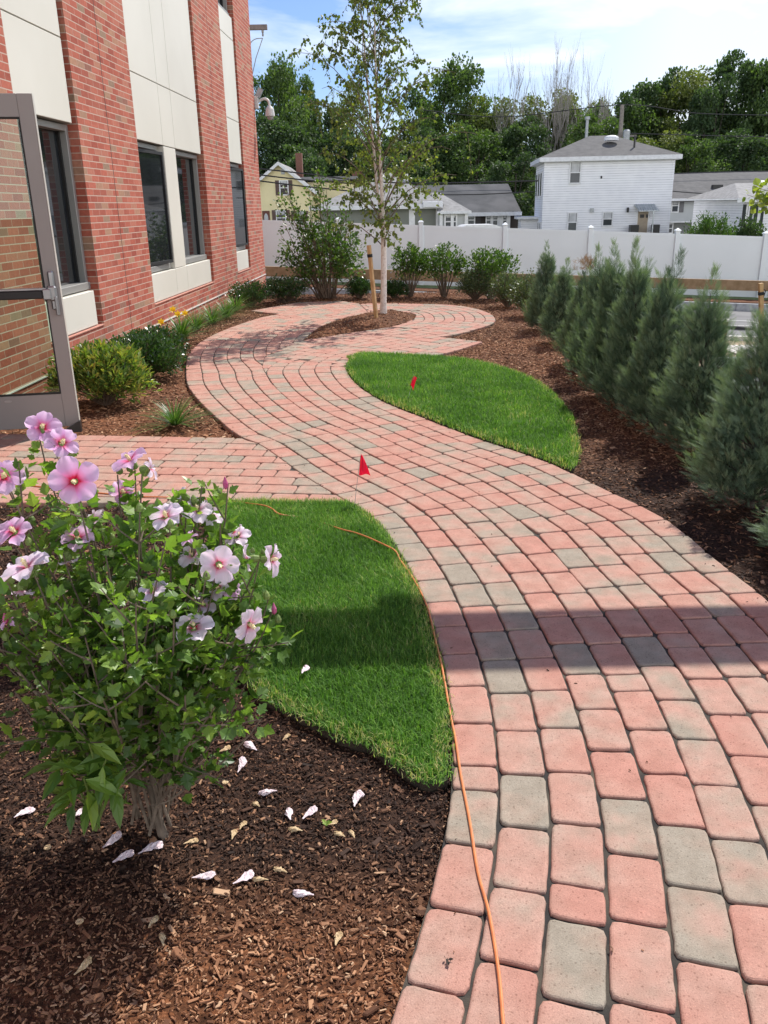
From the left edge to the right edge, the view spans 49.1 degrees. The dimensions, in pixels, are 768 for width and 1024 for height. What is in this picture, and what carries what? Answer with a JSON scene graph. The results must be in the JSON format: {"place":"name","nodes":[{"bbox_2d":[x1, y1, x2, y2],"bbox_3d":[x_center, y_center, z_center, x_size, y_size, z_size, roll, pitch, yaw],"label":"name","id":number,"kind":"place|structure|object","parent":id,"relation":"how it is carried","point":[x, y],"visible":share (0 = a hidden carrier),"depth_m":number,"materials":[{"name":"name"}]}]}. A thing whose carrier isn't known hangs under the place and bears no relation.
{"place":"outdoors","nodes":[
{"label":"outdoors","id":0,"kind":"place"},
{"bbox_2d":[0,301,767,1023],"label":"paver path","id":1,"kind":"structure","parent":0,"point":[366,425],"depth_m":3.02,"materials":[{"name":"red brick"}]},
{"bbox_2d":[14,484,504,1023],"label":"extension cord","id":2,"kind":"object","parent":1,"relation":"on","point":[460,780],"visible":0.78,"depth_m":2.34,"materials":[{"name":"orange rubber"}]},
{"bbox_2d":[0,292,767,1023],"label":"mulch","id":3,"kind":"object","parent":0,"point":[358,960],"visible":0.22,"depth_m":2.23,"materials":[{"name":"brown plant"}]},
{"bbox_2d":[23,701,154,834],"bbox_3d":[-0.742,0.700,2.132,0.344,0.458,0.288,-1,20,0],"label":"leafy weed","id":4,"kind":"object","parent":3,"relation":"on","point":[97,767],"visible":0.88,"depth_m":2.05,"materials":[{"name":"green plant"}]},
{"bbox_2d":[42,338,162,405],"bbox_3d":[-2.523,-1.213,7.412,0.922,0.620,0.938,18,27,42],"label":"pieris shrub","id":5,"kind":"object","parent":3,"relation":"on","point":[99,367],"visible":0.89,"depth_m":7.25,"materials":[{"name":"green plant"}]},
{"bbox_2d":[0,505,208,610],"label":"mulch chips","id":6,"kind":"object","parent":3,"relation":"on","point":[12,509],"visible":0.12,"depth_m":4.37,"materials":[{"name":"brown wood"}]},
{"bbox_2d":[106,327,189,380],"bbox_3d":[-2.450,-1.581,8.506,0.975,0.561,0.959,-1,20,0],"label":"boxwood shrub","id":7,"kind":"object","parent":3,"relation":"on","point":[160,357],"visible":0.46,"depth_m":8.43,"materials":[{"name":"green plant"}]},
{"bbox_2d":[0,411,302,840],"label":"rose of sharon","id":8,"kind":"object","parent":3,"relation":"on","point":[127,669],"visible":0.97,"depth_m":1.99,"materials":[{"name":"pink plant"}]},
{"bbox_2d":[124,324,192,361],"bbox_3d":[-2.554,-1.854,9.363,0.857,0.491,0.844,-1,20,0],"label":"boxwood shrub","id":9,"kind":"object","parent":3,"relation":"on","point":[177,337],"visible":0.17,"depth_m":9.29,"materials":[{"name":"green plant"}]},
{"bbox_2d":[126,394,232,433],"bbox_3d":[-1.643,-0.796,6.653,0.865,0.236,0.921,-1,20,0],"label":"liriope clump","id":10,"kind":"object","parent":3,"relation":"on","point":[174,418],"visible":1,"depth_m":6.72,"materials":[{"name":"green plant"}]},
{"bbox_2d":[161,306,214,337],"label":"daylily clump","id":11,"kind":"object","parent":3,"relation":"on","point":[180,328],"visible":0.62,"depth_m":11.06,"materials":[{"name":"green plant"}]},
{"bbox_2d":[169,307,226,329],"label":"liriope clump","id":12,"kind":"object","parent":3,"relation":"on","point":[199,322],"visible":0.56,"depth_m":11.97,"materials":[{"name":"green plant"}]},
{"bbox_2d":[194,301,245,323],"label":"liriope clump","id":13,"kind":"object","parent":3,"relation":"on","point":[215,316],"visible":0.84,"depth_m":12.66,"materials":[{"name":"green plant"}]},
{"bbox_2d":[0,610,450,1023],"bbox_3d":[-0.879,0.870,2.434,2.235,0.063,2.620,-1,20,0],"label":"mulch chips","id":14,"kind":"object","parent":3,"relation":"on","point":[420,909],"visible":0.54,"depth_m":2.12,"materials":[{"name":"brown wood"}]},
{"bbox_2d":[200,299,254,317],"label":"liriope clump","id":15,"kind":"object","parent":3,"relation":"on","point":[229,312],"visible":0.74,"depth_m":13.28,"materials":[{"name":"green plant"}]},
{"bbox_2d":[222,278,274,306],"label":"boxwood shrub","id":16,"kind":"object","parent":3,"relation":"on","point":[252,291],"visible":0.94,"depth_m":14.65,"materials":[{"name":"green plant"}]},
{"bbox_2d":[263,273,308,302],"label":"boxwood shrub","id":17,"kind":"object","parent":3,"relation":"on","point":[291,290],"visible":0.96,"depth_m":15.16,"materials":[{"name":"green plant"}]},
{"bbox_2d":[270,166,367,298],"bbox_3d":[-1.041,-5.117,15.438,1.605,2.313,1.606,16,26,39],"label":"serviceberry shrub","id":18,"kind":"object","parent":3,"relation":"on","point":[327,242],"visible":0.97,"depth_m":15.33,"materials":[{"name":"green plant"}]},
{"bbox_2d":[0,291,668,438],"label":"mulch chips","id":19,"kind":"object","parent":3,"relation":"on","point":[96,410],"visible":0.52,"depth_m":9.34,"materials":[{"name":"brown wood"}]},
{"bbox_2d":[345,275,370,298],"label":"boxwood shrub","id":20,"kind":"object","parent":3,"relation":"on","point":[360,287],"visible":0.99,"depth_m":15.58,"materials":[{"name":"green plant"}]},
{"bbox_2d":[367,245,377,317],"bbox_3d":[-0.161,-3.279,12.126,0.154,1.096,0.056,10,23,28],"label":"wooden stake","id":21,"kind":"object","parent":3,"relation":"on","point":[372,279],"visible":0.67,"depth_m":12.09,"materials":[{"name":"brown wood"}]},
{"bbox_2d":[286,0,474,313],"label":"birch tree","id":22,"kind":"object","parent":3,"relation":"on","point":[374,145],"visible":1,"depth_m":11.80,"materials":[{"name":"green plant"}]},
{"bbox_2d":[379,278,409,298],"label":"boxwood shrub","id":23,"kind":"object","parent":3,"relation":"on","point":[395,288],"visible":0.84,"depth_m":15.52,"materials":[{"name":"green plant"}]},
{"bbox_2d":[388,241,431,296],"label":"holly shrub","id":24,"kind":"object","parent":3,"relation":"on","point":[411,265],"visible":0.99,"depth_m":15.59,"materials":[{"name":"green plant"}]},
{"bbox_2d":[418,241,471,296],"bbox_3d":[1.119,-4.471,15.554,1.062,1.042,0.844,-1,20,0],"label":"holly shrub","id":25,"kind":"object","parent":3,"relation":"on","point":[442,263],"visible":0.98,"depth_m":15.46,"materials":[{"name":"green plant"}]},
{"bbox_2d":[344,350,582,470],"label":"lawn grass","id":26,"kind":"structure","parent":3,"relation":"on","point":[467,396],"depth_m":7.25,"materials":[{"name":"green plant"}]},
{"bbox_2d":[455,268,494,299],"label":"inkberry shrub","id":27,"kind":"object","parent":3,"relation":"on","point":[469,282],"visible":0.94,"depth_m":15.02,"materials":[{"name":"green plant"}]},
{"bbox_2d":[461,245,521,298],"bbox_3d":[1.966,-4.328,15.215,1.142,0.973,0.891,-1,20,0],"label":"holly shrub","id":28,"kind":"object","parent":3,"relation":"on","point":[491,264],"visible":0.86,"depth_m":15.03,"materials":[{"name":"green plant"}]},
{"bbox_2d":[488,269,524,306],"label":"inkberry shrub","id":29,"kind":"object","parent":3,"relation":"on","point":[501,288],"visible":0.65,"depth_m":13.92,"materials":[{"name":"green plant"}]},
{"bbox_2d":[506,267,551,314],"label":"inkberry shrub","id":30,"kind":"object","parent":3,"relation":"on","point":[528,284],"visible":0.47,"depth_m":12.71,"materials":[{"name":"green plant"}]},
{"bbox_2d":[520,241,561,327],"bbox_3d":[2.175,-2.996,11.163,0.692,1.208,0.779,-12,22,-24],"label":"juniper","id":31,"kind":"object","parent":3,"relation":"on","point":[539,293],"visible":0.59,"depth_m":11.12,"materials":[{"name":"green plant"}]},
{"bbox_2d":[536,257,581,342],"bbox_3d":[2.224,-2.535,10.107,0.761,1.059,0.770,3,24,8],"label":"juniper","id":32,"kind":"object","parent":3,"relation":"on","point":[555,312],"visible":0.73,"depth_m":10.02,"materials":[{"name":"green plant"}]},
{"bbox_2d":[551,254,597,362],"bbox_3d":[2.099,-2.099,8.765,0.660,1.163,0.644,-13,23,-29],"label":"juniper","id":33,"kind":"object","parent":3,"relation":"on","point":[578,291],"visible":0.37,"depth_m":8.70,"materials":[{"name":"green plant"}]},
{"bbox_2d":[561,243,615,376],"bbox_3d":[2.103,-1.915,8.052,0.734,1.314,0.792,11,22,35],"label":"juniper","id":34,"kind":"object","parent":3,"relation":"on","point":[591,296],"visible":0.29,"depth_m":8.01,"materials":[{"name":"green plant"}]},
{"bbox_2d":[562,237,632,398],"bbox_3d":[1.922,-1.638,7.212,0.804,1.385,0.714,-2,21,9],"label":"juniper","id":35,"kind":"object","parent":3,"relation":"on","point":[608,290],"visible":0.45,"depth_m":7.13,"materials":[{"name":"green plant"}]},
{"bbox_2d":[445,326,767,601],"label":"mulch chips","id":36,"kind":"object","parent":3,"relation":"on","point":[656,469],"visible":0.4,"depth_m":5.64,"materials":[{"name":"brown wood"}]},
{"bbox_2d":[582,235,661,412],"bbox_3d":[1.977,-1.490,6.758,0.839,1.422,0.828,-7,18,-8],"label":"juniper","id":37,"kind":"object","parent":3,"relation":"on","point":[636,289],"visible":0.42,"depth_m":6.63,"materials":[{"name":"green plant"}]},
{"bbox_2d":[609,243,699,430],"bbox_3d":[2.066,-1.252,6.152,0.765,1.372,0.747,-4,20,-8],"label":"juniper","id":38,"kind":"object","parent":3,"relation":"on","point":[653,325],"visible":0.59,"depth_m":6.07,"materials":[{"name":"green plant"}]},
{"bbox_2d":[631,261,759,458],"bbox_3d":[2.059,-0.959,5.481,0.848,1.292,0.915,5,25,22],"label":"juniper","id":39,"kind":"object","parent":3,"relation":"on","point":[706,333],"visible":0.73,"depth_m":5.43,"materials":[{"name":"green plant"}]},
{"bbox_2d":[674,296,767,510],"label":"juniper","id":40,"kind":"object","parent":3,"relation":"on","point":[720,457],"visible":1,"depth_m":4.50,"materials":[{"name":"green plant"}]},
{"bbox_2d":[741,505,767,546],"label":"juniper","id":41,"kind":"object","parent":3,"relation":"on","point":[761,529],"visible":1,"depth_m":4.03,"materials":[{"name":"green plant"}]},
{"bbox_2d":[206,357,577,791],"bbox_3d":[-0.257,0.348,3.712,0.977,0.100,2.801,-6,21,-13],"label":"lawn grass","id":42,"kind":"structure","parent":0,"point":[311,547],"depth_m":3.33,"materials":[{"name":"green plant"}]},
{"bbox_2d":[259,168,537,183],"bbox_3d":[0.431,-10.809,26.928,9.038,0.584,0.040,-1,20,0],"label":"overhead wire","id":43,"kind":"object","parent":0,"point":[405,182],"visible":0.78,"depth_m":27.00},
{"bbox_2d":[248,0,767,169],"label":"sky","id":44,"kind":"structure","parent":0,"point":[639,40],"materials":[{"name":"blue"}]},
{"bbox_2d":[268,279,767,299],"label":"grass verge","id":45,"kind":"object","parent":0,"point":[454,287],"depth_m":24.25,"materials":[{"name":"green plant"}]},
{"bbox_2d":[262,217,767,297],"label":"vinyl fence","id":46,"kind":"object","parent":45,"relation":"on","point":[741,257],"visible":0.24,"depth_m":24.27,"materials":[{"name":"white plastic"}]},
{"bbox_2d":[275,283,767,303],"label":"mulch verge","id":47,"kind":"structure","parent":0,"point":[454,290],"depth_m":23.35,"materials":[{"name":"brown plant"}]},
{"bbox_2d":[265,266,767,290],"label":"guard rail","id":48,"kind":"object","parent":47,"relation":"on","point":[738,285],"visible":0.2,"depth_m":22.86,"materials":[{"name":"metal"}]},
{"bbox_2d":[665,309,767,335],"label":"road","id":49,"kind":"structure","parent":0,"point":[742,315],"depth_m":20.51,"materials":[{"name":"grey asphalt"}]},
{"bbox_2d":[271,287,767,311],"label":"kerb","id":50,"kind":"structure","parent":49,"relation":"on","point":[741,306],"depth_m":22.26,"materials":[{"name":"concrete"}]},
{"bbox_3d":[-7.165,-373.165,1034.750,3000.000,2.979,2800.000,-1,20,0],"label":"ground","id":51,"kind":"structure","parent":0,"visible":0},
{"bbox_2d":[0,0,265,394],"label":"brick building","id":52,"kind":"structure","parent":51,"relation":"on","point":[145,116],"depth_m":9.93,"materials":[{"name":"red brick"}]},
{"bbox_2d":[0,93,79,429],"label":"glass door","id":53,"kind":"structure","parent":52,"relation":"attached to","point":[16,410],"depth_m":6.22,"materials":[{"name":"beige metal"}]},
{"bbox_2d":[17,118,90,295],"bbox_3d":[-3.255,-2.914,8.100,0.170,1.597,1.360,0,20,2],"label":"window","id":54,"kind":"structure","parent":52,"relation":"in","point":[54,138],"depth_m":8.51,"materials":[{"name":"black glass"}]},
{"bbox_2d":[137,142,173,272],"bbox_3d":[-3.120,-4.031,11.160,0.230,1.597,1.180,0,20,2],"label":"window","id":55,"kind":"structure","parent":52,"relation":"in","point":[151,161],"depth_m":11.25,"materials":[{"name":"black glass"}]},
{"bbox_2d":[175,150,206,263],"bbox_3d":[-3.085,-4.729,13.077,0.170,1.597,1.580,0,20,2],"label":"window","id":56,"kind":"structure","parent":52,"relation":"in","point":[187,166],"depth_m":13.47,"materials":[{"name":"black glass"}]},
{"bbox_2d":[230,163,247,250],"bbox_3d":[-2.933,-5.957,16.442,0.241,1.597,1.310,0,20,2],"label":"window","id":57,"kind":"structure","parent":52,"relation":"in","point":[237,177],"depth_m":16.60,"materials":[{"name":"black glass"}]},
{"bbox_2d":[257,134,283,176],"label":"broadleaf tree","id":58,"kind":"object","parent":51,"relation":"on","point":[264,161],"visible":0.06,"depth_m":67.62,"materials":[{"name":"green plant"}]},
{"bbox_2d":[253,50,319,172],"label":"broadleaf tree","id":59,"kind":"object","parent":51,"relation":"on","point":[275,82],"visible":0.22,"depth_m":72.12,"materials":[{"name":"green plant"}]},
{"bbox_2d":[256,112,328,177],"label":"broadleaf tree","id":60,"kind":"object","parent":51,"relation":"on","point":[295,140],"visible":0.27,"depth_m":68.75,"materials":[{"name":"green plant"}]},
{"bbox_2d":[269,61,327,138],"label":"broadleaf tree","id":61,"kind":"object","parent":51,"relation":"on","point":[306,83],"visible":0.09,"depth_m":77.82,"materials":[{"name":"green plant"}]},
{"bbox_2d":[283,147,329,183],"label":"broadleaf tree","id":62,"kind":"object","parent":51,"relation":"on","point":[310,161],"visible":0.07,"depth_m":64.28,"materials":[{"name":"green plant"}]},
{"bbox_2d":[259,153,361,221],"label":"yellow house","id":63,"kind":"structure","parent":51,"relation":"on","point":[268,191],"depth_m":56.28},
{"bbox_2d":[289,96,362,174],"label":"broadleaf tree","id":64,"kind":"object","parent":51,"relation":"on","point":[326,121],"visible":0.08,"depth_m":75.99,"materials":[{"name":"green plant"}]},
{"bbox_2d":[310,128,386,182],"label":"broadleaf tree","id":65,"kind":"object","parent":51,"relation":"on","point":[325,140],"visible":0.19,"depth_m":71.23,"materials":[{"name":"green plant"}]},
{"bbox_2d":[336,87,375,172],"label":"broadleaf tree","id":66,"kind":"object","parent":51,"relation":"on","point":[340,104],"visible":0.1,"depth_m":82.53,"materials":[{"name":"green plant"}]},
{"bbox_2d":[350,134,411,177],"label":"broadleaf tree","id":67,"kind":"object","parent":51,"relation":"on","point":[384,144],"visible":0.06,"depth_m":74.92,"materials":[{"name":"green plant"}]},
{"bbox_2d":[309,173,471,225],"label":"hip roof house","id":68,"kind":"structure","parent":51,"relation":"on","point":[452,213],"depth_m":39.53,"materials":[{"name":"white"}]},
{"bbox_2d":[384,153,436,185],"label":"broadleaf tree","id":69,"kind":"object","parent":51,"relation":"on","point":[423,173],"visible":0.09,"depth_m":62.94,"materials":[{"name":"green plant"}]},
{"bbox_2d":[385,87,448,169],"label":"broadleaf tree","id":70,"kind":"object","parent":51,"relation":"on","point":[413,99],"visible":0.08,"depth_m":81.15,"materials":[{"name":"green plant"}]},
{"bbox_2d":[399,126,472,184],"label":"broadleaf tree","id":71,"kind":"object","parent":51,"relation":"on","point":[442,158],"visible":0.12,"depth_m":69.16,"materials":[{"name":"green plant"}]},
{"bbox_2d":[405,51,501,168],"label":"broadleaf tree","id":72,"kind":"object","parent":51,"relation":"on","point":[452,89],"visible":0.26,"depth_m":75.72,"materials":[{"name":"green plant"}]},
{"bbox_2d":[415,184,521,227],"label":"dark roof house","id":73,"kind":"structure","parent":51,"relation":"on","point":[497,209],"depth_m":53.66,"materials":[{"name":"grey"}]},
{"bbox_2d":[427,120,529,199],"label":"broadleaf tree","id":74,"kind":"object","parent":51,"relation":"on","point":[486,139],"visible":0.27,"depth_m":68.11,"materials":[{"name":"green plant"}]},
{"bbox_2d":[454,93,533,178],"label":"broadleaf tree","id":75,"kind":"object","parent":51,"relation":"on","point":[486,123],"visible":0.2,"depth_m":74.40,"materials":[{"name":"green plant"}]},
{"bbox_2d":[477,151,536,227],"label":"broadleaf tree","id":76,"kind":"object","parent":51,"relation":"on","point":[498,170],"visible":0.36,"depth_m":63.62,"materials":[{"name":"green plant"}]},
{"bbox_2d":[486,49,536,169],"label":"bare tree","id":77,"kind":"object","parent":51,"relation":"on","point":[522,111],"visible":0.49,"depth_m":71.52,"materials":[{"name":"grey plant"}]},
{"bbox_2d":[477,115,553,204],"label":"broadleaf tree","id":78,"kind":"object","parent":51,"relation":"on","point":[514,133],"visible":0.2,"depth_m":68.89,"materials":[{"name":"green plant"}]},
{"bbox_2d":[520,88,580,173],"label":"broadleaf tree","id":79,"kind":"object","parent":51,"relation":"on","point":[530,102],"visible":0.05,"depth_m":77.94,"materials":[{"name":"green plant"}]},
{"bbox_2d":[529,40,579,154],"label":"bare tree","id":80,"kind":"object","parent":51,"relation":"on","point":[559,105],"visible":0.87,"depth_m":71.41,"materials":[{"name":"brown plant"}]},
{"bbox_2d":[543,93,614,149],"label":"broadleaf tree","id":81,"kind":"object","parent":51,"relation":"on","point":[571,115],"visible":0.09,"depth_m":76.48,"materials":[{"name":"green plant"}]},
{"bbox_2d":[562,48,609,139],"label":"bare tree","id":82,"kind":"object","parent":51,"relation":"on","point":[581,90],"visible":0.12,"depth_m":70.68,"materials":[{"name":"grey plant"}]},
{"bbox_2d":[560,107,624,147],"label":"broadleaf tree","id":83,"kind":"object","parent":51,"relation":"on","point":[594,129],"visible":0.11,"depth_m":68.21,"materials":[{"name":"green plant"}]},
{"bbox_2d":[573,67,617,134],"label":"bare tree","id":84,"kind":"object","parent":51,"relation":"on","point":[602,108],"visible":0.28,"depth_m":72.02,"materials":[{"name":"grey plant"}]},
{"bbox_2d":[514,116,682,232],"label":"white house","id":85,"kind":"structure","parent":51,"relation":"on","point":[613,183],"depth_m":46.55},
{"bbox_2d":[569,161,581,183],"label":"window","id":86,"kind":"structure","parent":85,"relation":"in","point":[575,167],"depth_m":46.27,"materials":[{"name":"white glass"}]},
{"bbox_2d":[636,211,649,232],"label":"door","id":87,"kind":"structure","parent":85,"relation":"in","point":[642,218],"depth_m":46.82,"materials":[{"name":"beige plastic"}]},
{"bbox_2d":[590,90,646,142],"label":"broadleaf tree","id":88,"kind":"object","parent":51,"relation":"on","point":[628,99],"visible":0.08,"depth_m":73.14,"materials":[{"name":"green plant"}]},
{"bbox_2d":[616,105,636,139],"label":"utility pole","id":89,"kind":"object","parent":51,"relation":"on","point":[626,134],"visible":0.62,"depth_m":56.30,"materials":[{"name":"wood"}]},
{"bbox_2d":[425,104,767,116],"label":"overhead wire","id":90,"kind":"object","parent":89,"relation":"attached to","point":[592,107],"visible":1,"depth_m":56.31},
{"bbox_2d":[608,98,671,147],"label":"broadleaf tree","id":91,"kind":"object","parent":51,"relation":"on","point":[644,125],"visible":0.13,"depth_m":73.84,"materials":[{"name":"green plant"}]},
{"bbox_2d":[628,66,689,142],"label":"broadleaf tree","id":92,"kind":"object","parent":51,"relation":"on","point":[648,92],"visible":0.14,"depth_m":75.73,"materials":[{"name":"green plant"}]},
{"bbox_2d":[632,129,693,172],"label":"broadleaf tree","id":93,"kind":"object","parent":51,"relation":"on","point":[669,146],"visible":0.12,"depth_m":65.91,"materials":[{"name":"green plant"}]},
{"bbox_2d":[641,65,727,169],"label":"broadleaf tree","id":94,"kind":"object","parent":51,"relation":"on","point":[680,102],"visible":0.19,"depth_m":74.41,"materials":[{"name":"green plant"}]},
{"bbox_2d":[674,130,729,172],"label":"broadleaf tree","id":95,"kind":"object","parent":51,"relation":"on","point":[706,145],"visible":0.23,"depth_m":64.94,"materials":[{"name":"green plant"}]},
{"bbox_2d":[680,210,737,235],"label":"garden shrub","id":96,"kind":"object","parent":51,"relation":"on","point":[706,226],"visible":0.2,"depth_m":34.89,"materials":[{"name":"green plant"}]},
{"bbox_2d":[678,73,753,168],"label":"broadleaf tree","id":97,"kind":"object","parent":51,"relation":"on","point":[706,100],"visible":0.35,"depth_m":71.11,"materials":[{"name":"green plant"}]},
{"bbox_2d":[669,172,767,233],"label":"split level house","id":98,"kind":"structure","parent":51,"relation":"on","point":[682,207],"depth_m":54.15,"materials":[{"name":"grey"}]},
{"bbox_2d":[681,49,767,152],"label":"broadleaf tree","id":99,"kind":"object","parent":51,"relation":"on","point":[724,66],"visible":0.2,"depth_m":73.43,"materials":[{"name":"green plant"}]},
{"bbox_2d":[687,183,767,234],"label":"white cottage","id":100,"kind":"structure","parent":51,"relation":"on","point":[734,209],"depth_m":43.29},
{"bbox_2d":[695,128,767,170],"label":"broadleaf tree","id":101,"kind":"object","parent":51,"relation":"on","point":[748,146],"visible":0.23,"depth_m":66.10,"materials":[{"name":"green plant"}]},
{"bbox_2d":[717,59,767,170],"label":"broadleaf tree","id":102,"kind":"object","parent":51,"relation":"on","point":[759,120],"visible":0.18,"depth_m":72.07,"materials":[{"name":"green plant"}]},
{"bbox_2d":[731,214,766,235],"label":"garden shrub","id":103,"kind":"object","parent":51,"relation":"on","point":[749,229],"visible":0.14,"depth_m":36.85,"materials":[{"name":"green plant"}]},
{"bbox_2d":[742,178,767,213],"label":"young tree","id":104,"kind":"object","parent":51,"relation":"on","point":[762,197],"visible":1,"depth_m":11.43,"materials":[{"name":"green plant"}]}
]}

